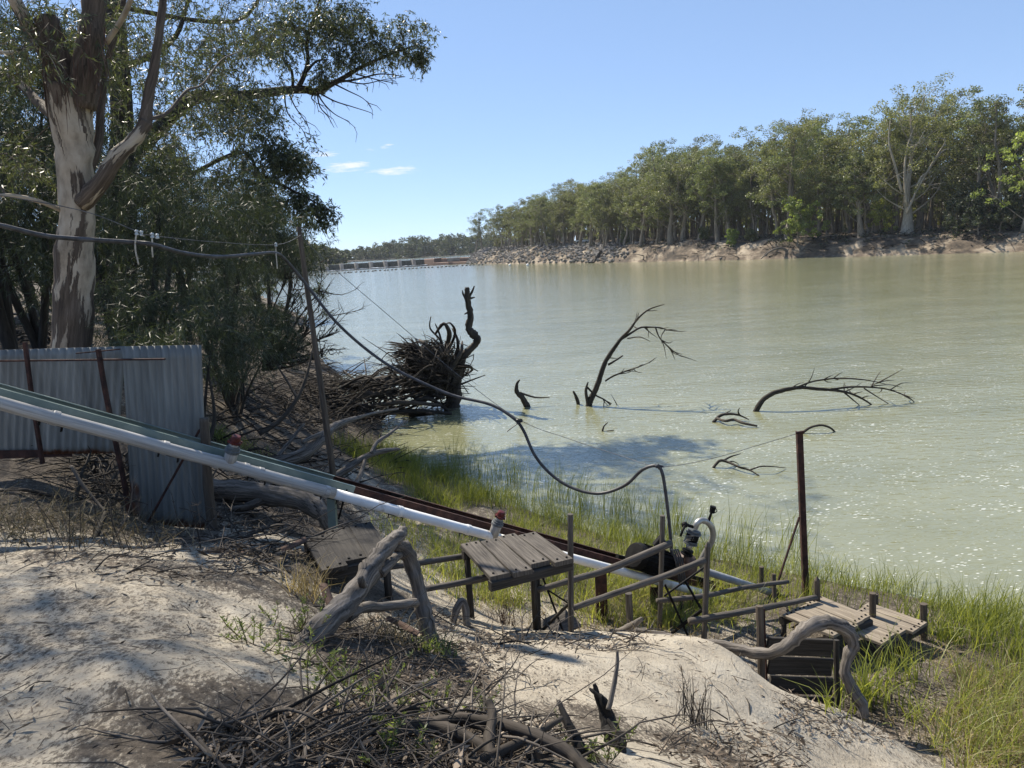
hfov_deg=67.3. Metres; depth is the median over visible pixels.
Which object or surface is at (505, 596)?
bank grass
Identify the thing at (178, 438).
winch track
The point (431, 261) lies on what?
weir
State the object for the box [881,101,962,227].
gum tree
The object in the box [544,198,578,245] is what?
gum tree
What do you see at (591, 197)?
gum tree
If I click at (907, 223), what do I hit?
gum tree
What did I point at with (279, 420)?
dead branch
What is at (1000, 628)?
reed grass
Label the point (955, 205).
bush
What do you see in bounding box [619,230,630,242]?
bush
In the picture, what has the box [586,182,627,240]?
gum tree
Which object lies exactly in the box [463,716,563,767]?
fallen branch
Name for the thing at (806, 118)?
gum tree
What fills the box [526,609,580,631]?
loose planks
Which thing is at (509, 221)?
gum tree
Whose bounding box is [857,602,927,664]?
timber deck
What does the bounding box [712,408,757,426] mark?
dead branch
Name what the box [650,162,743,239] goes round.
gum tree
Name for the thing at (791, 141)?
gum tree
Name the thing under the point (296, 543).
bark strip
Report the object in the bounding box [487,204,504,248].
gum tree
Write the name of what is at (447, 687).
weed plant
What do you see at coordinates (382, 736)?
weed plant
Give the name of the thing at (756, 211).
gum tree
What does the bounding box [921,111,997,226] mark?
gum tree
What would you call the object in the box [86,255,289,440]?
she oak
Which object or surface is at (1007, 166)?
gum tree
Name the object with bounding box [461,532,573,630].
timber platform
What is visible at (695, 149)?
gum tree
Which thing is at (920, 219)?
gum tree
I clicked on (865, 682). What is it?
grass tuft
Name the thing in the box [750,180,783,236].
gum tree
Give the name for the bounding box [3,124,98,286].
gum tree
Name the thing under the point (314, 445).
fallen log
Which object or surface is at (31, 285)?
she oak
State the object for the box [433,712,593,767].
fallen branch
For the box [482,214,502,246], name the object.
gum tree
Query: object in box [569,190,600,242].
gum tree
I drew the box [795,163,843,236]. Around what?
gum tree
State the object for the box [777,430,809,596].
steel pole
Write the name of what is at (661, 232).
gum tree
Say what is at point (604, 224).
gum tree
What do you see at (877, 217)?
bush
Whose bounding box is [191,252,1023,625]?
river water
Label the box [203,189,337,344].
she oak
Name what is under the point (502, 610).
dead weed
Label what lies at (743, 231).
gum tree
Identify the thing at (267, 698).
fallen branch
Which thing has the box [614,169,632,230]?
gum tree
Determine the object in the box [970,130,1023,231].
gum tree
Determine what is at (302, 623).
weed plant
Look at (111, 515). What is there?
dead weed
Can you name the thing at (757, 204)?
gum tree
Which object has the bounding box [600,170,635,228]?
gum tree
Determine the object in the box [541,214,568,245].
gum tree
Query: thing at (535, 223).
gum tree
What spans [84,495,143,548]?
dead weed
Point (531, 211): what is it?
gum tree
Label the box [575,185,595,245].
gum tree
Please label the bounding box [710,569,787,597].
suction hose
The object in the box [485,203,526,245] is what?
gum tree
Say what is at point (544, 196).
gum tree
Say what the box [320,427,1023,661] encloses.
reed grass
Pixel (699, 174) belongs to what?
gum tree
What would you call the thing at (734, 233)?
bush
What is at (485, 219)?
gum tree
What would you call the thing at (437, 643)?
grass tuft
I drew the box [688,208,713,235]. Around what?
gum tree
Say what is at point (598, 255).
dead branch
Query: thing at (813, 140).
gum tree
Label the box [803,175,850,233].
gum tree
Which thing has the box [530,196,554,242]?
gum tree
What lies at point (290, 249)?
she oak
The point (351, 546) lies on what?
timber platform
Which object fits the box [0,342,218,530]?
corrugated fence
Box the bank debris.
[497,224,1023,261]
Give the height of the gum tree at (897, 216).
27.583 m
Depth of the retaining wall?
8.23 m
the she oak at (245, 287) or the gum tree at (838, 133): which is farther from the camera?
the gum tree at (838, 133)
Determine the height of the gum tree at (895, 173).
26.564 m
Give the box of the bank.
[468,223,1023,263]
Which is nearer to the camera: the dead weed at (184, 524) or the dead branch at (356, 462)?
the dead weed at (184, 524)
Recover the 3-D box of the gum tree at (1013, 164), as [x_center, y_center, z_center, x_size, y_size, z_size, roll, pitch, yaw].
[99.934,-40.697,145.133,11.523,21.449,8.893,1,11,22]
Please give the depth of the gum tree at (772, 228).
208.83 m
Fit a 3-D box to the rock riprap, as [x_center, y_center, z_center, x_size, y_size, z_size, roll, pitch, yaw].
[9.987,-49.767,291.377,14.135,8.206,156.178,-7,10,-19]
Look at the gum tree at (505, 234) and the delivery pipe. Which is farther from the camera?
the gum tree at (505, 234)
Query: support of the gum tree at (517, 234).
on the bank
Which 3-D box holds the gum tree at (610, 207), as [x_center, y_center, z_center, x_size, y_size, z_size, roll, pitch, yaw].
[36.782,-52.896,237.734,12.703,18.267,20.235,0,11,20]
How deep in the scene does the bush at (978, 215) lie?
143.81 m
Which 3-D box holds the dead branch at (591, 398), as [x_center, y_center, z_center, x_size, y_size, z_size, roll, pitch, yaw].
[4.413,-0.719,26.612,3.946,3.998,1.220,-3,10,0]
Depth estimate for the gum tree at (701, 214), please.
216.00 m
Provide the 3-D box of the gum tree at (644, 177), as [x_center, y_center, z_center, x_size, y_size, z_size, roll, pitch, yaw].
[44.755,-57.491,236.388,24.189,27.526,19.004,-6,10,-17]
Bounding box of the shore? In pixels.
[276,254,469,266]
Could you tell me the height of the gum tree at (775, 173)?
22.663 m
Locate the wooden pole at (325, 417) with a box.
[296,227,338,507]
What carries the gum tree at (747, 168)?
on the bank
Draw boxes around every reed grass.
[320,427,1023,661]
[431,425,828,558]
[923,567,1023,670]
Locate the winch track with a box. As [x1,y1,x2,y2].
[0,383,729,619]
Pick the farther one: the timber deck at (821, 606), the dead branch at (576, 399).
the dead branch at (576, 399)
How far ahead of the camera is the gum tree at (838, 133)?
193.12 m
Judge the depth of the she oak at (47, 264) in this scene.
16.75 m
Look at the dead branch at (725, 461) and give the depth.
18.44 m
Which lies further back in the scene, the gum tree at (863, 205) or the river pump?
the gum tree at (863, 205)
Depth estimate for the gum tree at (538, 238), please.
304.85 m
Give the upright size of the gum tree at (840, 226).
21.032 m
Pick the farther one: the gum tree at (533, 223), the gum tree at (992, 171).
the gum tree at (533, 223)
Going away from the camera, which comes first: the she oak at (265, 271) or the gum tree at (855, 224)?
the she oak at (265, 271)
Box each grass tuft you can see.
[0,462,205,562]
[3,492,214,546]
[209,419,246,445]
[217,429,275,455]
[256,543,344,604]
[316,598,479,668]
[401,626,462,657]
[780,664,859,719]
[824,630,908,721]
[841,617,975,711]
[843,675,962,730]
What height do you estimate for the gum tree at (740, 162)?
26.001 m
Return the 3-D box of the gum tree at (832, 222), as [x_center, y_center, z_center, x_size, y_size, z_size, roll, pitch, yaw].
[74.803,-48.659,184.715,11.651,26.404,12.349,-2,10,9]
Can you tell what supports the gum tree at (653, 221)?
on the bank
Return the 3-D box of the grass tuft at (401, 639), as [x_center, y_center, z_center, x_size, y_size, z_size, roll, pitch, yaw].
[-0.882,1.828,5.891,1.206,0.580,1.594,1,11,22]
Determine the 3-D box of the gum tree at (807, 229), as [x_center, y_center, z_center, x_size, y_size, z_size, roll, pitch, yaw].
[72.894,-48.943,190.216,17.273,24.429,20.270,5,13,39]
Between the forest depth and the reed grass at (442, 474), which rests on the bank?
the forest depth
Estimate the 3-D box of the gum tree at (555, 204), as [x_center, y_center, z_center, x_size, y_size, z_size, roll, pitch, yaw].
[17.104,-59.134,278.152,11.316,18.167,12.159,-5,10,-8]
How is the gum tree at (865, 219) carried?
on the bank
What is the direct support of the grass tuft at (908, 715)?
on the ground at (134, 671)
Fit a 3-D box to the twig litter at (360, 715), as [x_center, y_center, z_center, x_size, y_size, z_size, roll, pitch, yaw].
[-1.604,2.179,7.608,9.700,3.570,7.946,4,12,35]
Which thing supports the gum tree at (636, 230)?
on the bank
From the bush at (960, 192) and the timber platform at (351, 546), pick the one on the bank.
the bush at (960, 192)
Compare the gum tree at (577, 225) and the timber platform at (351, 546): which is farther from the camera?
the gum tree at (577, 225)
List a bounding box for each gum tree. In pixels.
[0,0,306,347]
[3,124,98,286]
[104,0,446,329]
[466,208,492,248]
[468,216,488,251]
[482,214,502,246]
[483,228,504,249]
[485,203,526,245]
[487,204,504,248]
[492,210,513,252]
[494,206,515,246]
[501,207,525,247]
[501,225,513,250]
[502,198,527,244]
[502,205,516,247]
[506,213,534,246]
[511,221,531,247]
[512,199,542,245]
[513,214,539,245]
[514,199,552,242]
[521,187,564,216]
[524,208,556,248]
[525,194,553,241]
[525,206,551,244]
[526,195,553,247]
[526,196,540,242]
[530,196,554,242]
[534,198,553,228]
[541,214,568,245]
[544,194,573,243]
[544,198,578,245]
[546,217,560,243]
[549,186,580,242]
[550,188,567,240]
[551,182,569,202]
[551,206,569,235]
[556,182,587,237]
[557,181,602,239]
[558,188,580,241]
[561,178,593,192]
[565,207,587,238]
[565,208,584,244]
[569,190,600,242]
[570,217,589,242]
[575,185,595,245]
[577,188,600,246]
[579,181,611,238]
[580,177,635,243]
[580,181,618,241]
[581,178,621,245]
[584,201,616,248]
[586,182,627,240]
[598,173,633,235]
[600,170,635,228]
[601,173,663,246]
[608,185,647,240]
[609,191,635,244]
[613,152,654,239]
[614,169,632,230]
[614,176,648,244]
[614,178,661,241]
[615,163,689,239]
[617,205,640,242]
[620,151,678,238]
[625,146,680,236]
[625,210,642,244]
[627,143,673,238]
[630,169,667,239]
[630,192,694,244]
[633,167,652,237]
[635,197,669,240]
[642,152,701,244]
[646,147,683,240]
[649,146,704,217]
[650,137,708,237]
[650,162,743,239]
[652,139,729,240]
[671,147,711,217]
[671,159,727,238]
[674,164,709,237]
[675,134,728,236]
[680,150,750,242]
[687,186,714,229]
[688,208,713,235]
[696,156,752,239]
[697,145,747,236]
[698,156,744,240]
[701,147,751,236]
[707,159,773,235]
[708,191,746,225]
[709,145,755,225]
[709,190,745,236]
[710,141,761,229]
[719,129,843,234]
[721,122,814,233]
[724,142,785,230]
[726,164,746,235]
[736,184,770,237]
[736,185,771,239]
[738,159,767,234]
[742,140,794,236]
[744,121,831,239]
[746,148,786,232]
[748,151,786,233]
[749,118,835,236]
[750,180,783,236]
[755,108,835,214]
[765,137,846,233]
[765,159,813,204]
[784,115,831,230]
[786,115,847,227]
[794,156,843,228]
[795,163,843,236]
[798,125,847,232]
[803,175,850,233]
[809,122,870,231]
[812,134,866,232]
[816,147,895,237]
[817,163,888,231]
[819,111,879,230]
[826,115,888,231]
[836,93,1001,229]
[836,145,866,231]
[837,107,931,232]
[839,71,991,233]
[840,156,876,233]
[858,139,894,225]
[859,98,918,229]
[859,140,946,222]
[875,129,923,228]
[876,115,942,231]
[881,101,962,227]
[883,161,950,221]
[896,145,1000,214]
[900,131,947,199]
[902,85,977,227]
[917,139,965,227]
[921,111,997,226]
[932,162,977,227]
[939,94,1013,224]
[940,96,1023,226]
[949,100,1023,191]
[953,86,1023,222]
[955,105,998,223]
[956,118,1023,222]
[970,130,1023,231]
[981,114,1023,221]
[982,84,1023,171]
[984,145,1023,222]
[988,116,1023,197]
[1007,150,1023,176]
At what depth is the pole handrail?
9.41 m
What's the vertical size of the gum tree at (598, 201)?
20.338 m
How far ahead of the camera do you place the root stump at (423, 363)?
26.65 m
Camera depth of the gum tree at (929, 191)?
164.23 m
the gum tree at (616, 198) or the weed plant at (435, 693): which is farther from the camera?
the gum tree at (616, 198)
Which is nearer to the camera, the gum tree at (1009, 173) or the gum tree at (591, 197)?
the gum tree at (1009, 173)
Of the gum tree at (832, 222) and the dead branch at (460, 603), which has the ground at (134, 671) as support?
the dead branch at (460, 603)
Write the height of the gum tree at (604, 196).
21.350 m
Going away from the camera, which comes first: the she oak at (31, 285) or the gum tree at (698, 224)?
the she oak at (31, 285)
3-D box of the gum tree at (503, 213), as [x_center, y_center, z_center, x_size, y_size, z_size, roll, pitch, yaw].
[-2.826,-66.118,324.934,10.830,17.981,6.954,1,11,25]
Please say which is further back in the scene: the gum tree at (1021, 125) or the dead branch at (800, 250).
the dead branch at (800, 250)
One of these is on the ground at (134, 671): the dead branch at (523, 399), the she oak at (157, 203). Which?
the she oak at (157, 203)
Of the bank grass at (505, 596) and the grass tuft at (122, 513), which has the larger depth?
the bank grass at (505, 596)
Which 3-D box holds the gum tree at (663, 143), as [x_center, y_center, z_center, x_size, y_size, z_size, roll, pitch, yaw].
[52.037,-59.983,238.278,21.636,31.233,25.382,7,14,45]
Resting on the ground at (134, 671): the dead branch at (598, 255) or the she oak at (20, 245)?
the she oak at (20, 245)
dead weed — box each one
[14,467,137,553]
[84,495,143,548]
[150,484,203,549]
[482,593,519,626]
[676,670,712,729]
[679,665,710,723]
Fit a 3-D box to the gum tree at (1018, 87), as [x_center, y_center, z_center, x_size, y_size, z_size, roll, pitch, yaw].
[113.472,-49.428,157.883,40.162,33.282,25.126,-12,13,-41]
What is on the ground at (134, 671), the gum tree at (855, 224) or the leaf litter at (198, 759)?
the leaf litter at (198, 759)
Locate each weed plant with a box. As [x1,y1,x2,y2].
[219,614,306,654]
[258,580,330,641]
[280,636,349,682]
[303,628,437,708]
[359,713,441,764]
[364,683,432,727]
[399,688,439,712]
[440,679,501,710]
[554,708,637,763]
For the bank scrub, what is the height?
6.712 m
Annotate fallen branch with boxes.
[247,691,272,702]
[364,706,465,712]
[366,718,506,766]
[374,714,498,740]
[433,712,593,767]
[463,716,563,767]
[483,698,496,764]
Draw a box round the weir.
[171,255,468,278]
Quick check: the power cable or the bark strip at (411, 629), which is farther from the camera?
the power cable
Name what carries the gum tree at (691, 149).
on the bank
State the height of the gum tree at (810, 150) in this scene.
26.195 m
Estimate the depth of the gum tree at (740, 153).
240.59 m
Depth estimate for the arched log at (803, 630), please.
7.88 m
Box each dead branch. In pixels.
[69,465,106,536]
[258,348,312,435]
[336,420,405,481]
[377,675,383,691]
[449,598,470,626]
[514,379,549,406]
[557,700,586,753]
[572,391,579,404]
[584,304,694,406]
[589,250,601,262]
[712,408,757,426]
[712,453,784,475]
[753,368,913,411]
[761,246,792,258]
[795,242,811,251]
[803,424,835,433]
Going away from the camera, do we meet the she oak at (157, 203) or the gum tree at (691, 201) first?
the she oak at (157, 203)
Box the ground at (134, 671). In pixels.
[0,265,1023,767]
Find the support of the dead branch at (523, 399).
in the river water at (931, 472)
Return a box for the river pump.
[616,505,716,584]
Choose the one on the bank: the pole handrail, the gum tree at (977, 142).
the gum tree at (977, 142)
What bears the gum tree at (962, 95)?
on the bank
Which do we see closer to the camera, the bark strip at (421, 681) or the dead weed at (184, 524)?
the bark strip at (421, 681)
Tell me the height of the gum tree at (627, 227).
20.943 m
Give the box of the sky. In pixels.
[0,0,1023,271]
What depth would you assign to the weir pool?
540.73 m
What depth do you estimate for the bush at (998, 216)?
141.17 m
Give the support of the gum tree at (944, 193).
on the bank
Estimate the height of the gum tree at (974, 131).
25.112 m
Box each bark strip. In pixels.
[205,549,246,553]
[280,537,306,550]
[319,583,332,604]
[386,616,421,636]
[400,677,436,690]
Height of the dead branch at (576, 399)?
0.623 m
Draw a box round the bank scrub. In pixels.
[487,220,1023,254]
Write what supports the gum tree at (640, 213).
on the bank
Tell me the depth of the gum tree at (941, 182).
178.87 m
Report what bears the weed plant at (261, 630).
on the ground at (134, 671)
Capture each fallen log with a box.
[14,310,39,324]
[213,478,327,529]
[270,408,398,464]
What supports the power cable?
attached to the steel pole at (802, 520)
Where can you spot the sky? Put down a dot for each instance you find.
(519, 99)
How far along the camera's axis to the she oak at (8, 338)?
17.52 m
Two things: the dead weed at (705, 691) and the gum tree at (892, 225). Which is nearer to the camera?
the dead weed at (705, 691)
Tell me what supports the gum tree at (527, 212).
on the bank
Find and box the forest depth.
[579,166,1021,239]
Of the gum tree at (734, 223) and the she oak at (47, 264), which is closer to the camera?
the she oak at (47, 264)
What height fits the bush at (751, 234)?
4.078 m
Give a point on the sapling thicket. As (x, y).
(934, 223)
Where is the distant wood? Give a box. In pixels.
[265,232,567,265]
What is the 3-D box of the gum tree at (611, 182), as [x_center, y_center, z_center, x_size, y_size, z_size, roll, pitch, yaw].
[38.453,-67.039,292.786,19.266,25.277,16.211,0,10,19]
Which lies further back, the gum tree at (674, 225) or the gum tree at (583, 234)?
the gum tree at (583, 234)
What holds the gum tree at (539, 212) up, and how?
on the bank
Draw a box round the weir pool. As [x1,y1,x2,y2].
[185,254,470,273]
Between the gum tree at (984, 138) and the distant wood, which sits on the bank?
the gum tree at (984, 138)
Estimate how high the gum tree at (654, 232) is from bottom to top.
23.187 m
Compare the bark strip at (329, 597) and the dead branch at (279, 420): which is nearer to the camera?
the bark strip at (329, 597)
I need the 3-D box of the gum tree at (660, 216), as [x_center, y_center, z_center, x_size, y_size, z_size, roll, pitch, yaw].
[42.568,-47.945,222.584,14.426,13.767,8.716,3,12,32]
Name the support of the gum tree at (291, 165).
on the ground at (134, 671)
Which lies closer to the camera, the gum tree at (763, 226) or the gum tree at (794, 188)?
the gum tree at (794, 188)
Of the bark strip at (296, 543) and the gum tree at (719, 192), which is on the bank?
the gum tree at (719, 192)
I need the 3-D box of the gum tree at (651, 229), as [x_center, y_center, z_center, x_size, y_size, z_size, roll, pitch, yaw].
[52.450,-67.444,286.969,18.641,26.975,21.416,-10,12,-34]
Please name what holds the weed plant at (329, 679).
on the ground at (134, 671)
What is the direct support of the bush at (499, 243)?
on the bank
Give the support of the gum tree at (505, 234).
on the bank
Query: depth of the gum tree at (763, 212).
223.88 m
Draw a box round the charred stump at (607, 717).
[589,651,626,753]
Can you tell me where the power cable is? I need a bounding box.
[0,195,794,554]
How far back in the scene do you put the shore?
746.47 m
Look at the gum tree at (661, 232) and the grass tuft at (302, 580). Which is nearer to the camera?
the grass tuft at (302, 580)
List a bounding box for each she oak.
[0,0,145,349]
[0,0,233,375]
[0,55,138,309]
[0,78,105,281]
[0,79,164,348]
[0,131,165,284]
[0,138,49,300]
[43,118,292,345]
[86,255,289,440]
[94,133,277,340]
[144,150,338,408]
[202,283,321,418]
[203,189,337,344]
[214,193,290,301]
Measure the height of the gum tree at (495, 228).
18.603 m
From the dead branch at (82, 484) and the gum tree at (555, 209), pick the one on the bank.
the gum tree at (555, 209)
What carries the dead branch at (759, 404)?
in the river water at (931, 472)
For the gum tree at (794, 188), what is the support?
on the bank
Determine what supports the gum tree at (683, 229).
on the bank
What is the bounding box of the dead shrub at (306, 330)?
[262,255,365,372]
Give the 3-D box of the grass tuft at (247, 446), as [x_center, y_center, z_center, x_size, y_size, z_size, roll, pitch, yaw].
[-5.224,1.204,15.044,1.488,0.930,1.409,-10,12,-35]
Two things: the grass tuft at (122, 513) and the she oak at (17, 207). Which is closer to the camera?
the grass tuft at (122, 513)
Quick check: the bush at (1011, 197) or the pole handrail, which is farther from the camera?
the bush at (1011, 197)
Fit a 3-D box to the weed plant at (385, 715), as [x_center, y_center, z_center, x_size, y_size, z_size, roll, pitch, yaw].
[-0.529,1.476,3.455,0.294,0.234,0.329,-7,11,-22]
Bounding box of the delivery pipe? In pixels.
[0,396,727,599]
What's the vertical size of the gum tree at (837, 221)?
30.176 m
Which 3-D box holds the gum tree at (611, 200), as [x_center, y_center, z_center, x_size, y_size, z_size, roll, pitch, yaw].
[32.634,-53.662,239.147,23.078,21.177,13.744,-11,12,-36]
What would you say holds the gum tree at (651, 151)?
on the bank
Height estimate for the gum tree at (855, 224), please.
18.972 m
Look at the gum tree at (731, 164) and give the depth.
191.72 m
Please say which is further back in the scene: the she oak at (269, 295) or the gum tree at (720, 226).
the gum tree at (720, 226)
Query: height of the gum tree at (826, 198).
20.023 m
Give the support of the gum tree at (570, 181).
on the bank
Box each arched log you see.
[295,526,438,645]
[610,614,868,718]
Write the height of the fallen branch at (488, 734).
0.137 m
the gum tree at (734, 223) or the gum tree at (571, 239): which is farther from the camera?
the gum tree at (571, 239)
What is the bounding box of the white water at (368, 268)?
[207,264,427,278]
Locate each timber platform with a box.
[304,522,392,600]
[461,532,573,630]
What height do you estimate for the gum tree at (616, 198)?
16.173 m
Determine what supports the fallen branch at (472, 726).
on the ground at (134, 671)
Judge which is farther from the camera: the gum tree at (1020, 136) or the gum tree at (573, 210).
the gum tree at (573, 210)
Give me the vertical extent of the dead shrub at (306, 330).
3.048 m
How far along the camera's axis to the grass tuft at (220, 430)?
14.84 m
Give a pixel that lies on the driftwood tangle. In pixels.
(89, 460)
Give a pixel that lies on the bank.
(854, 247)
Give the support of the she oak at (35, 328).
on the ground at (134, 671)
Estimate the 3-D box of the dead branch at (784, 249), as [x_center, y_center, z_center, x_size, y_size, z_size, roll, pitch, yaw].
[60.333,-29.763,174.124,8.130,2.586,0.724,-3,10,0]
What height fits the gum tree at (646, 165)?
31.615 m
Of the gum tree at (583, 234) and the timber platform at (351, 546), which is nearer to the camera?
the timber platform at (351, 546)
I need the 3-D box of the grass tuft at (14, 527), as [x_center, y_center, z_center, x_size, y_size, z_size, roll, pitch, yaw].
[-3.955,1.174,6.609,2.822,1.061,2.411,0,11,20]
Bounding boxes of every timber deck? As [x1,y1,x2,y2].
[779,576,878,657]
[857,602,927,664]
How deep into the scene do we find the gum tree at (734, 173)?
218.27 m
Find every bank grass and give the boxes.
[365,480,823,633]
[826,624,1023,767]
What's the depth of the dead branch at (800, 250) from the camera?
171.58 m
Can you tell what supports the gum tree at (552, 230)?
on the bank
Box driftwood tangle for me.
[0,296,426,506]
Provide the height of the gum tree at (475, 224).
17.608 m
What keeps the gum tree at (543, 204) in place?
on the bank
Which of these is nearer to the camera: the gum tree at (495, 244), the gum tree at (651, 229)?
the gum tree at (651, 229)
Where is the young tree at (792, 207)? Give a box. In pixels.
[773,195,830,246]
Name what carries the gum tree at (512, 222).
on the bank
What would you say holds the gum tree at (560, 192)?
on the bank
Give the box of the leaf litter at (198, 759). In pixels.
[0,391,988,767]
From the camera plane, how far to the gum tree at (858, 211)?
162.86 m
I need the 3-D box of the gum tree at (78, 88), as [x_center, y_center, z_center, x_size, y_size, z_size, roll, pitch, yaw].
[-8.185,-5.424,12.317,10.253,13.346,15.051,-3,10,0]
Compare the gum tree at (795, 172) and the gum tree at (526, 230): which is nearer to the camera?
the gum tree at (795, 172)
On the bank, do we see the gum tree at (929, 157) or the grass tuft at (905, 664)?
the gum tree at (929, 157)
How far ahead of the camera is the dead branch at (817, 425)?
21.38 m
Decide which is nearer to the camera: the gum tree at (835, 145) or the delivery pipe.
the delivery pipe
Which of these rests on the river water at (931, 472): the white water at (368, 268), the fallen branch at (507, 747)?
the white water at (368, 268)
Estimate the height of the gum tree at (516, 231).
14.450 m
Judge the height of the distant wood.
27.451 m
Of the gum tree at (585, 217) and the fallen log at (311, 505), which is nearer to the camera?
the fallen log at (311, 505)
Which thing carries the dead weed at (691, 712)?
on the ground at (134, 671)
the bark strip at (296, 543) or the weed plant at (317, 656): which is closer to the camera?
the weed plant at (317, 656)
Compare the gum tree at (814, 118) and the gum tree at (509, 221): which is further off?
the gum tree at (509, 221)
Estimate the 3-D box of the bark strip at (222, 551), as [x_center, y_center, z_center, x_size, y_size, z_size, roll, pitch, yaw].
[-2.612,1.528,6.939,0.458,0.085,0.186,-6,10,-15]
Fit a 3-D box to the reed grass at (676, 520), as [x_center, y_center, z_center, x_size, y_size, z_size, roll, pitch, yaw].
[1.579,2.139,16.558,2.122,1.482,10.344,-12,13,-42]
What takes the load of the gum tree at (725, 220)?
on the bank
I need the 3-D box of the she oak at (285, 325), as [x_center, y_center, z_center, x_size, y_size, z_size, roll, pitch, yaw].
[-5.959,-0.697,17.587,3.100,3.381,5.045,-5,10,-12]
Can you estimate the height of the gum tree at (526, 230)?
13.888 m
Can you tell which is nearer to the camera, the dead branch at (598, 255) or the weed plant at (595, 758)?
the weed plant at (595, 758)
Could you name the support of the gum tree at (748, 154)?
on the bank
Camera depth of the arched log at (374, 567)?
5.81 m
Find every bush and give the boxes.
[494,238,504,246]
[545,231,555,242]
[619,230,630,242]
[698,226,712,240]
[724,229,739,246]
[744,228,758,240]
[864,194,899,231]
[941,196,973,232]
[942,180,995,229]
[951,195,1002,234]
[986,197,1018,231]
[993,182,1023,227]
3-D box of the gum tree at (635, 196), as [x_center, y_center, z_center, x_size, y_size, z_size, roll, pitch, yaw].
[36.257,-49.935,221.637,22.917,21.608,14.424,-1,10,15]
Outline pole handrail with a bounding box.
[391,513,817,638]
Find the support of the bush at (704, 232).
on the bank
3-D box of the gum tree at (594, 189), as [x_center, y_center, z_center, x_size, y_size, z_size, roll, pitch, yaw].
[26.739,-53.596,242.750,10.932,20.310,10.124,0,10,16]
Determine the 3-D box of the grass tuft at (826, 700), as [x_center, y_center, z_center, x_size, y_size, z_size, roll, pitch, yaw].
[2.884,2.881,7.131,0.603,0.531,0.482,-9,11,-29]
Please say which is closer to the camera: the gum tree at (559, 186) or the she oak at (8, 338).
the she oak at (8, 338)
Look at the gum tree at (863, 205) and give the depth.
194.21 m
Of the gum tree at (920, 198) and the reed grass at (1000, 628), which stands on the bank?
the gum tree at (920, 198)
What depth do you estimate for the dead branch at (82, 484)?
7.26 m
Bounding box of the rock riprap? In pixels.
[466,240,655,263]
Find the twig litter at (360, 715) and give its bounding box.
[0,449,933,767]
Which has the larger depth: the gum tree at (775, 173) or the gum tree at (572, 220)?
the gum tree at (572, 220)
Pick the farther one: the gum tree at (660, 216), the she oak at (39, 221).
the gum tree at (660, 216)
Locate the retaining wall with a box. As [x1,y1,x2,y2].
[756,605,839,707]
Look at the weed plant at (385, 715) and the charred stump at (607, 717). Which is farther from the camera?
the charred stump at (607, 717)
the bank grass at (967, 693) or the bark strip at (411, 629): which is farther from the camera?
the bank grass at (967, 693)
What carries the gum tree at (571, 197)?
on the bank
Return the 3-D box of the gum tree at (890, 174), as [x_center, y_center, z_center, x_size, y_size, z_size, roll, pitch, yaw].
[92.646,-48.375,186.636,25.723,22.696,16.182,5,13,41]
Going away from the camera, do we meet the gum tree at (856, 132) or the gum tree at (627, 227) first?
the gum tree at (856, 132)
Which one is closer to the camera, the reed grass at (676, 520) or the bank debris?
the reed grass at (676, 520)
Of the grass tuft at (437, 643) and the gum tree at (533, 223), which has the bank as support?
the gum tree at (533, 223)
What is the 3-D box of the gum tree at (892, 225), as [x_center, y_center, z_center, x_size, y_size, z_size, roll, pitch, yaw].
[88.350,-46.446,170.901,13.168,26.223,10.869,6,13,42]
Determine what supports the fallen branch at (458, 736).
on the ground at (134, 671)
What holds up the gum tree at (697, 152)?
on the bank
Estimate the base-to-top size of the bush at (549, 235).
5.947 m
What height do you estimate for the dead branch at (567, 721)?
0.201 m
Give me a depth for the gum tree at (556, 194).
301.78 m
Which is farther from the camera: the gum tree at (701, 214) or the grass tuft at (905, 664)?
the gum tree at (701, 214)
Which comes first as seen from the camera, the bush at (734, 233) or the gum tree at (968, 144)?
the gum tree at (968, 144)
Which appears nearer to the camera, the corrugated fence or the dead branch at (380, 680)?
the dead branch at (380, 680)
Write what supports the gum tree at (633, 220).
on the bank
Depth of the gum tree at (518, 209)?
310.96 m
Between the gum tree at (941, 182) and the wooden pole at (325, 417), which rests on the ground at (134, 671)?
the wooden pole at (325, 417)
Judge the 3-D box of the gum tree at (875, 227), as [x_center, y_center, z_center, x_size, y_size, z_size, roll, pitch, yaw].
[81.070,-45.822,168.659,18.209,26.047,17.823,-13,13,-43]
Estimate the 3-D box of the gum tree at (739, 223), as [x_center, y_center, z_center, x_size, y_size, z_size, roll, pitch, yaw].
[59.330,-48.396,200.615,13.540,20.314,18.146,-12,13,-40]
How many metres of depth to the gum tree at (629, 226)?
233.20 m
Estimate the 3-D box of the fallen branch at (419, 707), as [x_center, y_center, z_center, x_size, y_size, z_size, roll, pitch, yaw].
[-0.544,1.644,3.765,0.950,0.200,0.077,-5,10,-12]
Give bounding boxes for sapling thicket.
[503,175,1023,245]
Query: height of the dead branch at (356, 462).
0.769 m
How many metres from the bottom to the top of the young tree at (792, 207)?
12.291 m
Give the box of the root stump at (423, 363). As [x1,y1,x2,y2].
[292,286,484,418]

